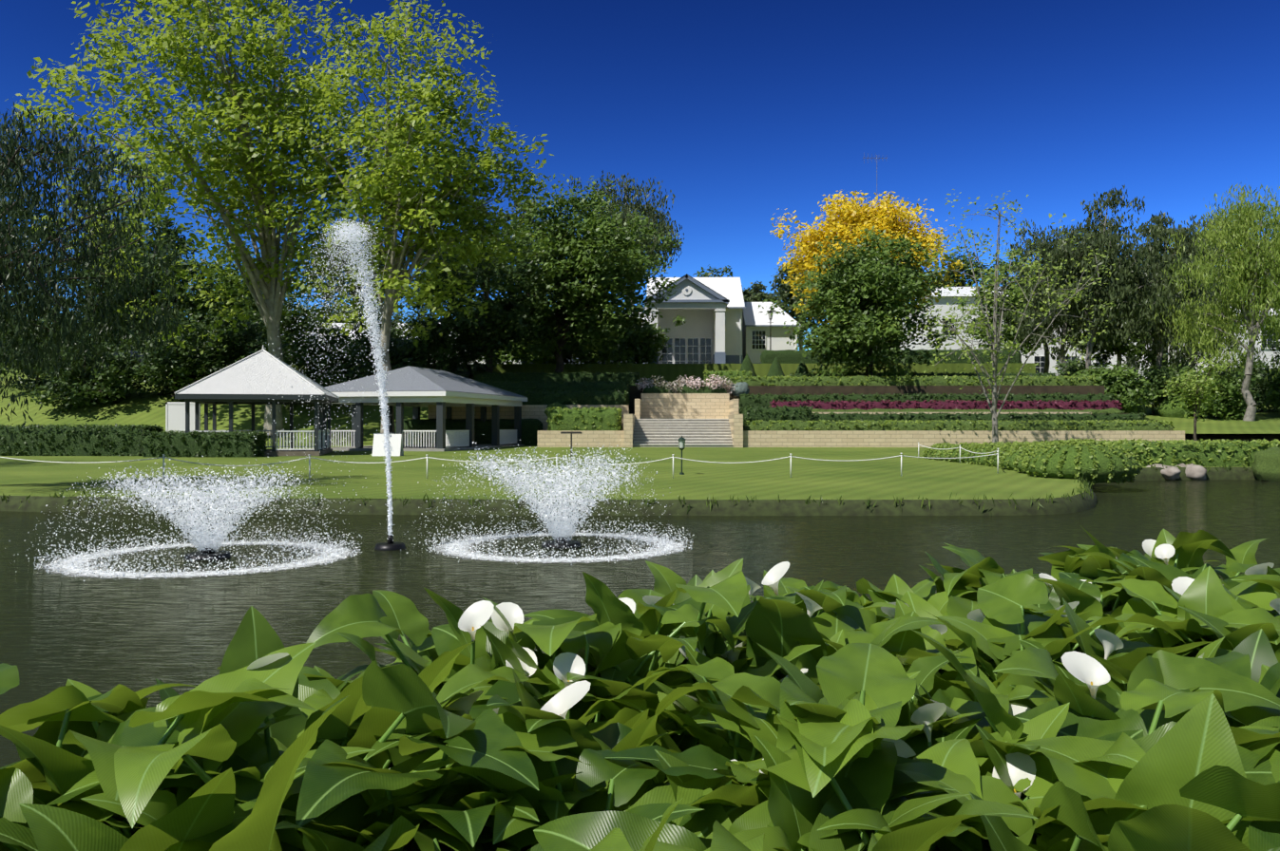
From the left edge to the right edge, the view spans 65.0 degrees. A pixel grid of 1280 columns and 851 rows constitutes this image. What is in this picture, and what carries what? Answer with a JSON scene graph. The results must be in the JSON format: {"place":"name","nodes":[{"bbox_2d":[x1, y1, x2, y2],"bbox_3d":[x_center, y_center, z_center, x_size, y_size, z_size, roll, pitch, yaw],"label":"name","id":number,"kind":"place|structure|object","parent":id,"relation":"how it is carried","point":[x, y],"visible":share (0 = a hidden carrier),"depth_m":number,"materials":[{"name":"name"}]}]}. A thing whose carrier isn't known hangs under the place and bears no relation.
{"place":"outdoors","nodes":[
{"label":"outdoors","id":0,"kind":"place"},
{"bbox_2d":[0,363,479,447],"bbox_3d":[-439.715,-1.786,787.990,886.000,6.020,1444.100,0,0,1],"label":"grassy bank","id":1,"kind":"structure","parent":0,"point":[137,410],"depth_m":65.25,"materials":[{"name":"green plant"}]},
{"bbox_2d":[0,158,54,315],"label":"tree","id":2,"kind":"object","parent":1,"relation":"on","point":[32,216],"visible":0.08,"depth_m":122.01,"materials":[{"name":"green plant"}]},
{"bbox_2d":[0,311,92,395],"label":"tree","id":3,"kind":"object","parent":1,"relation":"on","point":[29,381],"visible":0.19,"depth_m":70.31,"materials":[{"name":"green plant"}]},
{"bbox_2d":[31,173,148,329],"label":"tree","id":4,"kind":"object","parent":1,"relation":"on","point":[84,196],"visible":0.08,"depth_m":131.37,"materials":[{"name":"green plant"}]},
{"bbox_2d":[25,331,160,413],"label":"bush","id":5,"kind":"object","parent":1,"relation":"on","point":[73,389],"visible":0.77,"depth_m":65.89,"materials":[{"name":"green plant"}]},
{"bbox_2d":[0,97,190,441],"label":"tree","id":6,"kind":"object","parent":1,"relation":"on","point":[13,271],"visible":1,"depth_m":22.75,"materials":[{"name":"green plant"}]},
{"bbox_2d":[44,291,193,352],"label":"tree","id":7,"kind":"object","parent":1,"relation":"on","point":[115,334],"visible":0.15,"depth_m":83.60,"materials":[{"name":"green plant"}]},
{"bbox_2d":[81,191,202,303],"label":"tree","id":8,"kind":"object","parent":1,"relation":"on","point":[169,224],"visible":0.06,"depth_m":115.02,"materials":[{"name":"plant"}]},
{"bbox_2d":[59,221,225,352],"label":"tree","id":9,"kind":"object","parent":1,"relation":"on","point":[185,266],"visible":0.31,"depth_m":84.16,"materials":[{"name":"green plant"}]},
{"bbox_2d":[114,315,241,401],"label":"bush","id":10,"kind":"object","parent":1,"relation":"on","point":[179,371],"visible":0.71,"depth_m":67.87,"materials":[{"name":"green plant"}]},
{"bbox_2d":[5,0,386,435],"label":"tree","id":11,"kind":"object","parent":1,"relation":"on","point":[238,108],"visible":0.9,"depth_m":59.74,"materials":[{"name":"green plant"}]},
{"bbox_2d":[166,243,305,356],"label":"tree","id":12,"kind":"object","parent":1,"relation":"on","point":[229,283],"visible":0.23,"depth_m":91.14,"materials":[{"name":"green plant"}]},
{"bbox_2d":[178,301,296,378],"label":"bush","id":13,"kind":"object","parent":1,"relation":"on","point":[253,339],"visible":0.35,"depth_m":71.29,"materials":[{"name":"green plant"}]},
{"bbox_2d":[232,289,347,363],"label":"tree","id":14,"kind":"object","parent":1,"relation":"on","point":[302,311],"visible":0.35,"depth_m":85.94,"materials":[{"name":"green plant"}]},
{"bbox_2d":[247,315,376,411],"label":"bush","id":15,"kind":"object","parent":1,"relation":"on","point":[330,372],"visible":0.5,"depth_m":65.76,"materials":[{"name":"green plant"}]},
{"bbox_2d":[291,218,384,323],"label":"tree","id":16,"kind":"object","parent":1,"relation":"on","point":[351,293],"visible":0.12,"depth_m":118.55,"materials":[{"name":"green plant"}]},
{"bbox_2d":[309,308,420,380],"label":"bush","id":17,"kind":"object","parent":1,"relation":"on","point":[363,341],"visible":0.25,"depth_m":73.62,"materials":[{"name":"green plant"}]},
{"bbox_2d":[329,269,455,360],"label":"tree","id":18,"kind":"object","parent":1,"relation":"on","point":[394,324],"visible":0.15,"depth_m":87.15,"materials":[{"name":"green plant"}]},
{"bbox_2d":[244,0,555,433],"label":"tree","id":19,"kind":"object","parent":1,"relation":"on","point":[410,206],"visible":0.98,"depth_m":56.78,"materials":[{"name":"green plant"}]},
{"bbox_2d":[392,304,503,380],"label":"bush","id":20,"kind":"object","parent":1,"relation":"on","point":[425,352],"visible":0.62,"depth_m":70.85,"materials":[{"name":"green plant"}]},
{"bbox_2d":[402,195,499,315],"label":"tree","id":21,"kind":"object","parent":1,"relation":"on","point":[464,244],"visible":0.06,"depth_m":124.69,"materials":[{"name":"green plant"}]},
{"bbox_2d":[474,196,556,304],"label":"tree","id":22,"kind":"object","parent":1,"relation":"on","point":[516,214],"visible":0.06,"depth_m":134.53,"materials":[{"name":"green plant"}]},
{"bbox_2d":[501,445,537,447],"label":"ground slab","id":23,"kind":"structure","parent":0,"point":[522,447],"depth_m":56.55,"materials":[{"name":"grey concrete"}]},
{"bbox_2d":[394,419,542,445],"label":"pavilion hedge","id":24,"kind":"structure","parent":23,"relation":"on","point":[530,428],"depth_m":60.45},
{"bbox_2d":[0,447,1251,499],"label":"lawn","id":25,"kind":"structure","parent":0,"point":[883,479],"depth_m":28.84,"materials":[{"name":"green plant"}]},
{"bbox_2d":[0,422,163,456],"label":"hedge","id":26,"kind":"object","parent":25,"relation":"on","point":[78,440],"visible":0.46,"depth_m":43.17,"materials":[{"name":"green plant"}]},
{"bbox_2d":[165,401,200,433],"bbox_3d":[-22.076,0.071,48.499,1.650,2.400,0.100,0,0,1],"label":"white panel","id":27,"kind":"object","parent":25,"relation":"on","point":[175,415],"visible":0.56,"depth_m":48.47,"materials":[{"name":"white paint"}]},
{"bbox_2d":[140,429,267,458],"bbox_3d":[-18.361,0.838,42.377,4.995,1.338,1.466,0,0,1],"label":"hedge","id":28,"kind":"object","parent":25,"relation":"on","point":[195,444],"visible":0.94,"depth_m":41.83,"materials":[{"name":"green plant"}]},
{"bbox_2d":[173,344,339,457],"bbox_3d":[-17.038,-1.125,45.385,6.075,5.042,6.075,0,0,-11],"label":"gazebo","id":29,"kind":"object","parent":25,"relation":"on","point":[250,380],"visible":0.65,"depth_m":43.28,"materials":[{"name":"grey paint"}]},
{"bbox_2d":[371,434,403,456],"bbox_3d":[-10.854,0.838,43.246,1.200,0.950,0.680,0,0,1],"label":"sign","id":30,"kind":"object","parent":25,"relation":"on","point":[395,444],"visible":0.68,"depth_m":43.08,"materials":[{"name":"white paint"}]},
{"bbox_2d":[318,366,527,451],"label":"pavilion","id":31,"kind":"structure","parent":25,"relation":"on","point":[415,388],"depth_m":51.23,"materials":[{"name":"grey"}]},
{"bbox_2d":[0,442,998,478],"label":"rope fence","id":32,"kind":"object","parent":25,"relation":"on","point":[557,457],"visible":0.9,"depth_m":27.32,"materials":[{"name":"white fabric"}]},
{"bbox_2d":[632,419,733,447],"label":"stone stairs","id":33,"kind":"structure","parent":25,"relation":"on","point":[692,432],"depth_m":57.56,"materials":[{"name":"beige stone"}]},
{"bbox_2d":[922,442,955,460],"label":"shrub","id":34,"kind":"object","parent":25,"relation":"on","point":[933,453],"visible":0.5,"depth_m":39.19,"materials":[{"name":"green plant"}]},
{"bbox_2d":[942,441,979,462],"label":"shrub","id":35,"kind":"object","parent":25,"relation":"on","point":[952,453],"visible":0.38,"depth_m":37.27,"materials":[{"name":"green plant"}]},
{"bbox_2d":[963,440,1009,465],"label":"shrub","id":36,"kind":"object","parent":25,"relation":"on","point":[985,448],"visible":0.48,"depth_m":35.44,"materials":[{"name":"green plant"}]},
{"bbox_2d":[886,189,1118,442],"bbox_3d":[18.198,-5.121,49.546,10.554,12.889,8.554,0,0,1],"label":"tree","id":37,"kind":"object","parent":25,"relation":"on","point":[994,348],"visible":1,"depth_m":49.22,"materials":[{"name":"green plant"}]},
{"bbox_2d":[984,440,1031,467],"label":"shrub","id":38,"kind":"object","parent":25,"relation":"on","point":[991,461],"visible":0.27,"depth_m":33.52,"materials":[{"name":"green plant"}]},
{"bbox_2d":[998,440,1052,471],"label":"shrub","id":39,"kind":"object","parent":25,"relation":"on","point":[1012,455],"visible":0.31,"depth_m":31.57,"materials":[{"name":"green plant"}]},
{"bbox_2d":[1012,439,1068,474],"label":"shrub","id":40,"kind":"object","parent":25,"relation":"on","point":[1019,463],"visible":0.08,"depth_m":29.81,"materials":[{"name":"green plant"}]},
{"bbox_2d":[1022,438,1143,484],"bbox_3d":[12.323,0.970,28.046,3.090,1.260,3.029,0,0,1],"label":"shrub","id":41,"kind":"object","parent":25,"relation":"on","point":[1094,461],"visible":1,"depth_m":27.07,"materials":[{"name":"green plant"}]},
{"bbox_2d":[1099,438,1279,466],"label":"plants","id":42,"kind":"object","parent":25,"relation":"on","point":[1201,452],"depth_m":33.93,"materials":[{"name":"green plant"}]},
{"bbox_2d":[1162,352,1227,440],"bbox_3d":[27.282,-1.178,49.317,4.010,4.985,2.680,0,0,-44],"label":"tree","id":43,"kind":"object","parent":25,"relation":"on","point":[1195,387],"visible":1,"depth_m":49.12,"materials":[{"name":"green plant"}]},
{"bbox_2d":[1184,463,1206,480],"bbox_3d":[18.401,1.605,33.401,0.736,0.683,0.858,0,0,1],"label":"bank rock","id":44,"kind":"object","parent":25,"relation":"on","point":[1195,472],"visible":0.69,"depth_m":33.09,"materials":[{"name":"grey stone"}]},
{"bbox_2d":[1184,433,1279,441],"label":"retaining wall","id":45,"kind":"structure","parent":25,"relation":"on","point":[1242,437],"depth_m":57.46,"materials":[{"name":"beige stone"}]},
{"bbox_2d":[0,467,1257,515],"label":"lawn bank","id":46,"kind":"structure","parent":0,"point":[1076,504],"depth_m":20.26,"materials":[{"name":"green plant"}]},
{"bbox_2d":[0,462,1252,514],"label":"grass tufts","id":47,"kind":"object","parent":46,"relation":"on","point":[1086,484],"visible":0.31,"depth_m":20.37,"materials":[{"name":"green plant"}]},
{"bbox_2d":[0,528,1279,850],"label":"lily plants","id":48,"kind":"object","parent":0,"point":[1097,696],"visible":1,"depth_m":2.14,"materials":[{"name":"green plant"}]},
{"bbox_2d":[0,479,1279,767],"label":"pond water","id":49,"kind":"structure","parent":0,"point":[101,636],"depth_m":13.19,"materials":[{"name":"grey liquid"}]},
{"bbox_2d":[8,456,362,581],"bbox_3d":[-6.043,1.151,13.731,4.946,1.407,4.680,0,0,1],"label":"fountain spray","id":50,"kind":"object","parent":49,"relation":"on","point":[207,546],"visible":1,"depth_m":13.46,"materials":[{"name":"white liquid"}]},
{"bbox_2d":[232,218,406,551],"bbox_3d":[-4.684,-0.572,14.746,2.507,4.852,2.182,0,0,-17],"label":"fountain jet","id":51,"kind":"object","parent":49,"relation":"on","point":[390,544],"visible":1,"depth_m":14.66,"materials":[{"name":"white liquid"}]},
{"bbox_2d":[400,439,694,565],"bbox_3d":[-1.247,0.988,15.024,4.704,1.732,4.560,0,0,1],"label":"fountain spray","id":52,"kind":"object","parent":49,"relation":"on","point":[563,531],"visible":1,"depth_m":14.77,"materials":[{"name":"white liquid"}]},
{"bbox_2d":[1251,446,1279,481],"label":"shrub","id":53,"kind":"object","parent":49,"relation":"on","point":[1265,465],"visible":1,"depth_m":32.46,"materials":[{"name":"green plant"}]},
{"bbox_2d":[0,0,1279,350],"label":"sky","id":54,"kind":"structure","parent":0,"point":[744,110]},
{"bbox_2d":[479,362,1035,385],"bbox_3d":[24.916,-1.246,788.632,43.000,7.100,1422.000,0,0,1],"label":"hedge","id":55,"kind":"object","parent":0,"point":[670,372],"depth_m":77.92,"materials":[{"name":"green plant"}]},
{"bbox_2d":[495,305,588,363],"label":"tree","id":56,"kind":"object","parent":55,"relation":"on","point":[549,361],"visible":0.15,"depth_m":82.70,"materials":[{"name":"green plant"}]},
{"bbox_2d":[302,273,800,379],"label":"building","id":57,"kind":"structure","parent":55,"relation":"on","point":[725,323],"depth_m":89.90,"materials":[{"name":"white painted render"},{"name":"metal"},{"name":"glass"}]},
{"bbox_2d":[474,172,683,373],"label":"tree","id":58,"kind":"object","parent":55,"relation":"on","point":[587,276],"visible":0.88,"depth_m":72.81,"materials":[{"name":"green plant"}]},
{"bbox_2d":[549,313,612,363],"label":"tree","id":59,"kind":"object","parent":55,"relation":"on","point":[579,356],"visible":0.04,"depth_m":84.49,"materials":[{"name":"green plant"}]},
{"bbox_2d":[554,171,684,308],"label":"tree","id":60,"kind":"object","parent":55,"relation":"on","point":[648,209],"visible":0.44,"depth_m":107.84,"materials":[{"name":"plant"}]},
{"bbox_2d":[592,306,687,363],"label":"bush","id":61,"kind":"object","parent":55,"relation":"on","point":[647,346],"visible":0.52,"depth_m":82.48,"materials":[{"name":"green plant"}]},
{"bbox_2d":[693,264,742,286],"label":"tree","id":62,"kind":"object","parent":55,"relation":"on","point":[725,269],"visible":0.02,"depth_m":149.00,"materials":[{"name":"green plant"}]},
{"bbox_2d":[742,281,790,311],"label":"tree","id":63,"kind":"object","parent":55,"relation":"on","point":[758,296],"visible":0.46,"depth_m":129.16,"materials":[{"name":"green plant"}]},
{"bbox_2d":[765,262,831,350],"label":"tree","id":64,"kind":"object","parent":55,"relation":"on","point":[788,298],"visible":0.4,"depth_m":147.71,"materials":[{"name":"green plant"}]},
{"bbox_2d":[769,190,964,347],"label":"tree","id":65,"kind":"object","parent":55,"relation":"on","point":[854,217],"visible":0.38,"depth_m":81.18,"materials":[{"name":"plant"}]},
{"bbox_2d":[760,349,1021,363],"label":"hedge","id":66,"kind":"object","parent":55,"relation":"on","point":[788,356],"depth_m":77.86,"materials":[{"name":"green plant"}]},
{"bbox_2d":[629,385,1128,414],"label":"terrace soil","id":67,"kind":"structure","parent":0,"point":[636,392],"depth_m":65.63,"materials":[{"name":"brown soil"}]},
{"bbox_2d":[381,216,569,379],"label":"tree","id":68,"kind":"object","parent":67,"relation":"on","point":[493,327],"visible":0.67,"depth_m":70.32,"materials":[{"name":"green plant"}]},
{"bbox_2d":[477,379,630,412],"bbox_3d":[-6.528,-1.768,64.927,11.862,2.417,1.959,0,0,1],"label":"hedge","id":69,"kind":"object","parent":67,"relation":"on","point":[574,386],"visible":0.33,"depth_m":64.20,"materials":[{"name":"green plant"}]},
{"bbox_2d":[472,370,639,385],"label":"box hedge","id":70,"kind":"object","parent":67,"relation":"on","point":[632,378],"visible":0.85,"depth_m":70.19,"materials":[{"name":"green plant"}]},
{"bbox_2d":[507,389,629,404],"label":"hedge","id":71,"kind":"object","parent":67,"relation":"on","point":[587,397],"visible":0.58,"depth_m":61.54,"materials":[{"name":"green plant"}]},
{"bbox_2d":[546,405,622,430],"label":"hedge","id":72,"kind":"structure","parent":67,"relation":"on","point":[585,418],"depth_m":56.59,"materials":[{"name":"green plant"}]},
{"bbox_2d":[642,385,726,393],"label":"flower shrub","id":73,"kind":"object","parent":67,"relation":"on","point":[683,390],"visible":0.67,"depth_m":64.51,"materials":[{"name":"plant"}]},
{"bbox_2d":[635,374,736,394],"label":"flower shrubs","id":74,"kind":"object","parent":67,"relation":"on","point":[723,383],"visible":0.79,"depth_m":64.75,"materials":[{"name":"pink plant"}]},
{"bbox_2d":[703,369,752,385],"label":"box hedge","id":75,"kind":"object","parent":67,"relation":"on","point":[731,374],"visible":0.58,"depth_m":69.90,"materials":[{"name":"green plant"}]},
{"bbox_2d":[739,404,814,430],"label":"hedge","id":76,"kind":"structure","parent":67,"relation":"on","point":[804,413],"depth_m":58.65,"materials":[{"name":"green plant"}]},
{"bbox_2d":[428,393,1184,447],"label":"retaining walls","id":77,"kind":"structure","parent":67,"relation":"on","point":[685,406],"depth_m":55.74,"materials":[{"name":"stone"}]},
{"bbox_2d":[757,225,955,377],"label":"tree","id":78,"kind":"object","parent":67,"relation":"on","point":[854,284],"visible":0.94,"depth_m":68.17,"materials":[{"name":"green plant"}]},
{"bbox_2d":[734,374,1096,385],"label":"hedge","id":79,"kind":"object","parent":67,"relation":"on","point":[936,380],"visible":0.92,"depth_m":66.00,"materials":[{"name":"green plant"}]},
{"bbox_2d":[789,371,1057,378],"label":"box hedge","id":80,"kind":"object","parent":67,"relation":"on","point":[920,374],"visible":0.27,"depth_m":71.18,"materials":[{"name":"green plant"}]},
{"bbox_2d":[738,392,1114,412],"bbox_3d":[18.065,-1.336,63.778,23.652,1.562,1.528,0,0,1],"label":"green hedge","id":81,"kind":"object","parent":67,"relation":"on","point":[752,400],"visible":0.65,"depth_m":63.32,"materials":[{"name":"green plant"}]},
{"bbox_2d":[769,399,1122,410],"bbox_3d":[18.656,-1.096,61.745,21.355,1.044,1.470,0,0,1],"label":"purple hedge","id":82,"kind":"object","parent":67,"relation":"on","point":[1041,405],"visible":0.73,"depth_m":61.26,"materials":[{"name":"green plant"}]},
{"bbox_2d":[743,419,1174,430],"bbox_3d":[17.795,0.073,57.042,23.861,0.885,2.639,0,0,1],"label":"hedge","id":83,"kind":"object","parent":67,"relation":"on","point":[981,425],"visible":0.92,"depth_m":56.03,"materials":[{"name":"green plant"}]},
{"bbox_2d":[811,407,1124,414],"bbox_3d":[19.621,-0.884,60.847,19.041,0.377,0.623,0,0,1],"label":"ground cover","id":84,"kind":"object","parent":67,"relation":"on","point":[1114,410],"visible":0.75,"depth_m":60.70,"materials":[{"name":"plant"}]},
{"bbox_2d":[812,411,1146,422],"bbox_3d":[19.871,-0.161,59.670,19.794,1.347,1.571,0,0,1],"label":"hedge","id":85,"kind":"object","parent":67,"relation":"on","point":[964,416],"visible":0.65,"depth_m":59.15,"materials":[{"name":"green plant"}]},
{"bbox_2d":[1144,401,1279,434],"bbox_3d":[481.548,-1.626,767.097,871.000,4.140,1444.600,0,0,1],"label":"lawn","id":86,"kind":"structure","parent":0,"point":[1267,422],"depth_m":66.22,"materials":[{"name":"green plant"}]},
{"bbox_2d":[929,247,1000,288],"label":"tree","id":87,"kind":"object","parent":86,"relation":"on","point":[966,263],"visible":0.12,"depth_m":148.30,"materials":[{"name":"green plant"}]},
{"bbox_2d":[953,247,1055,358],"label":"tree","id":88,"kind":"object","parent":86,"relation":"on","point":[1009,335],"visible":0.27,"depth_m":102.25,"materials":[{"name":"green plant"}]},
{"bbox_2d":[899,286,1150,381],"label":"building","id":89,"kind":"structure","parent":86,"relation":"on","point":[1036,359],"depth_m":119.17,"materials":[{"name":"white paint"}]},
{"bbox_2d":[1001,219,1078,373],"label":"tree","id":90,"kind":"object","parent":86,"relation":"on","point":[1046,361],"visible":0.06,"depth_m":107.48,"materials":[{"name":"green plant"}]},
{"bbox_2d":[999,226,1122,372],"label":"tree","id":91,"kind":"object","parent":86,"relation":"on","point":[1063,326],"visible":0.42,"depth_m":94.43,"materials":[{"name":"green plant"}]},
{"bbox_2d":[1053,353,1099,377],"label":"shrub","id":92,"kind":"object","parent":86,"relation":"on","point":[1079,366],"visible":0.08,"depth_m":82.54,"materials":[{"name":"green plant"}]},
{"bbox_2d":[1070,361,1158,413],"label":"shrub","id":93,"kind":"object","parent":86,"relation":"on","point":[1114,380],"visible":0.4,"depth_m":67.95,"materials":[{"name":"green plant"}]},
{"bbox_2d":[1040,184,1193,370],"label":"tree","id":94,"kind":"object","parent":86,"relation":"on","point":[1124,288],"visible":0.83,"depth_m":72.77,"materials":[{"name":"green plant"}]},
{"bbox_2d":[1072,278,1165,371],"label":"shrub","id":95,"kind":"object","parent":86,"relation":"on","point":[1120,351],"visible":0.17,"depth_m":97.69,"materials":[{"name":"green plant"}]},
{"bbox_2d":[1125,366,1191,415],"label":"shrub","id":96,"kind":"object","parent":86,"relation":"on","point":[1156,379],"visible":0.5,"depth_m":73.77,"materials":[{"name":"green plant"}]},
{"bbox_2d":[1107,211,1222,372],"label":"tree","id":97,"kind":"object","parent":86,"relation":"on","point":[1156,346],"visible":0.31,"depth_m":85.44,"materials":[{"name":"green plant"}]},
{"bbox_2d":[1158,395,1194,418],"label":"round shrub","id":98,"kind":"object","parent":86,"relation":"on","point":[1165,410],"visible":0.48,"depth_m":72.34,"materials":[{"name":"green plant"}]},
{"bbox_2d":[1141,229,1242,372],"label":"tree","id":99,"kind":"object","parent":86,"relation":"on","point":[1170,353],"visible":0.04,"depth_m":95.37,"materials":[{"name":"green plant"}]},
{"bbox_2d":[1155,362,1262,420],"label":"shrub","id":100,"kind":"object","parent":86,"relation":"on","point":[1231,405],"visible":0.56,"depth_m":70.36,"materials":[{"name":"green plant"}]},
{"bbox_2d":[1146,183,1279,421],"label":"willow tree","id":101,"kind":"object","parent":86,"relation":"on","point":[1249,277],"visible":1,"depth_m":68.75,"materials":[{"name":"green plant"}]},
{"bbox_2d":[1167,306,1279,377],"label":"building","id":102,"kind":"structure","parent":86,"relation":"on","point":[1268,353],"depth_m":103.59,"materials":[{"name":"silver metal"}]},
{"bbox_2d":[1230,364,1279,412],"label":"shrub","id":103,"kind":"object","parent":86,"relation":"on","point":[1260,390],"visible":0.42,"depth_m":77.67,"materials":[{"name":"green plant"}]},
{"bbox_2d":[1254,358,1279,411],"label":"shrub","id":104,"kind":"object","parent":86,"relation":"on","point":[1274,401],"visible":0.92,"depth_m":73.72,"materials":[{"name":"green plant"}]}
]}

